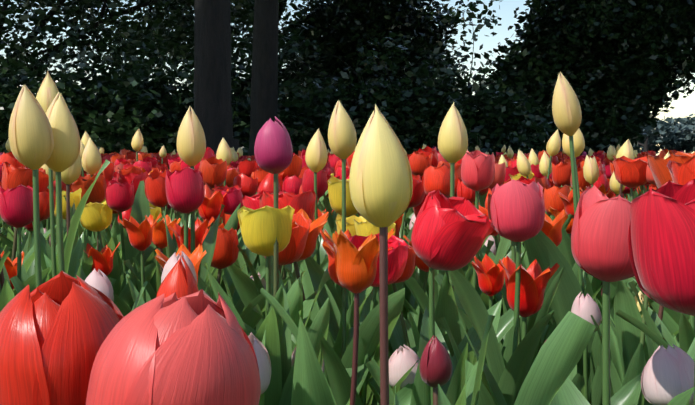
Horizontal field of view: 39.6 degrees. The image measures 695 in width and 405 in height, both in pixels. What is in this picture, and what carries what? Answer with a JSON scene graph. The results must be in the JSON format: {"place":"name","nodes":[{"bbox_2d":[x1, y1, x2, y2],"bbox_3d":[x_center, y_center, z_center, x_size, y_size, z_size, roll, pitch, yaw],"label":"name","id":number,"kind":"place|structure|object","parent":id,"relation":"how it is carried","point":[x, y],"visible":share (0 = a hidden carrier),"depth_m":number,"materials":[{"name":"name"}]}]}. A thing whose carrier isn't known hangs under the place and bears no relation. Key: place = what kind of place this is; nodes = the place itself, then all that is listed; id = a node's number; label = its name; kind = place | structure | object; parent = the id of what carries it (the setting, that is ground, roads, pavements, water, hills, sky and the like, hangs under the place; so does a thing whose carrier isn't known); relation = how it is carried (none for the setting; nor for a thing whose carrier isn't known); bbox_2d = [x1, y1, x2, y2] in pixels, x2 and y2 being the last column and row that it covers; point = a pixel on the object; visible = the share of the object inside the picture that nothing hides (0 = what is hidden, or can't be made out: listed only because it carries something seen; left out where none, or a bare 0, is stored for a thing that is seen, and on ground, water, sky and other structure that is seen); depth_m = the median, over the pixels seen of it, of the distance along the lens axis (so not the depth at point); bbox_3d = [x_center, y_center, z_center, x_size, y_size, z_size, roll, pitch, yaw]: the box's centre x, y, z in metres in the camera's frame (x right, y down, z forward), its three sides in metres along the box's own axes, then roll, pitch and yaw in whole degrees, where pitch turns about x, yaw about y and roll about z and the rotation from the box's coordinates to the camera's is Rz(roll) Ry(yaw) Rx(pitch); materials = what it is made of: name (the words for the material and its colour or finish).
{"place":"outdoors","nodes":[
{"label":"outdoors","id":0,"kind":"place"},
{"bbox_2d":[0,0,694,151],"label":"sky","id":1,"kind":"structure","parent":0,"point":[683,107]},
{"label":"ground","id":2,"kind":"structure","parent":0,"visible":0},
{"bbox_2d":[0,20,250,153],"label":"shrub","id":3,"kind":"object","parent":2,"relation":"on","point":[114,112],"visible":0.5,"depth_m":14.21,"materials":[{"name":"green plant"}]},
{"bbox_2d":[0,0,314,123],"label":"tree","id":4,"kind":"object","parent":2,"relation":"on","point":[39,16],"visible":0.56,"depth_m":22.47,"materials":[{"name":"green plant"}]},
{"bbox_2d":[63,0,357,116],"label":"tree","id":5,"kind":"object","parent":2,"relation":"on","point":[247,83],"visible":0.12,"depth_m":30.70,"materials":[{"name":"green plant"}]},
{"bbox_2d":[194,0,239,154],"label":"tree trunk","id":6,"kind":"object","parent":2,"relation":"on","point":[212,68],"visible":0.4,"depth_m":10.16,"materials":[{"name":"brown plant"}]},
{"bbox_2d":[248,0,278,155],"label":"tree trunk","id":7,"kind":"object","parent":2,"relation":"on","point":[264,90],"visible":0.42,"depth_m":13.00,"materials":[{"name":"brown plant"}]},
{"bbox_2d":[278,0,483,130],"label":"tree","id":8,"kind":"object","parent":2,"relation":"on","point":[404,20],"visible":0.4,"depth_m":28.00,"materials":[{"name":"green plant"}]},
{"bbox_2d":[231,0,562,156],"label":"shrub","id":9,"kind":"object","parent":2,"relation":"on","point":[415,117],"visible":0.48,"depth_m":13.92,"materials":[{"name":"green plant"}]},
{"bbox_2d":[467,0,694,156],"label":"tree","id":10,"kind":"object","parent":2,"relation":"on","point":[622,66],"visible":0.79,"depth_m":23.51,"materials":[{"name":"green plant"}]},
{"bbox_2d":[620,112,694,153],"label":"tree","id":11,"kind":"object","parent":2,"relation":"on","point":[664,136],"visible":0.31,"depth_m":117.06,"materials":[{"name":"green plant"}]},
{"bbox_2d":[667,114,694,152],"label":"tree","id":12,"kind":"object","parent":2,"relation":"on","point":[689,140],"visible":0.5,"depth_m":118.58,"materials":[{"name":"green plant"}]},
{"label":"bed soil","id":13,"kind":"structure","parent":0,"visible":0},
{"bbox_2d":[0,138,690,214],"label":"tulips","id":14,"kind":"object","parent":13,"relation":"on","point":[162,160],"visible":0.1,"depth_m":5.47,"materials":[{"name":"red plant"}]},
{"bbox_2d":[0,71,694,404],"bbox_3d":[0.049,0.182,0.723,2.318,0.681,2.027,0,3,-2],"label":"tulips","id":15,"kind":"object","parent":13,"relation":"on","point":[71,333],"visible":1,"depth_m":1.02,"materials":[{"name":"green plant"}]}
]}

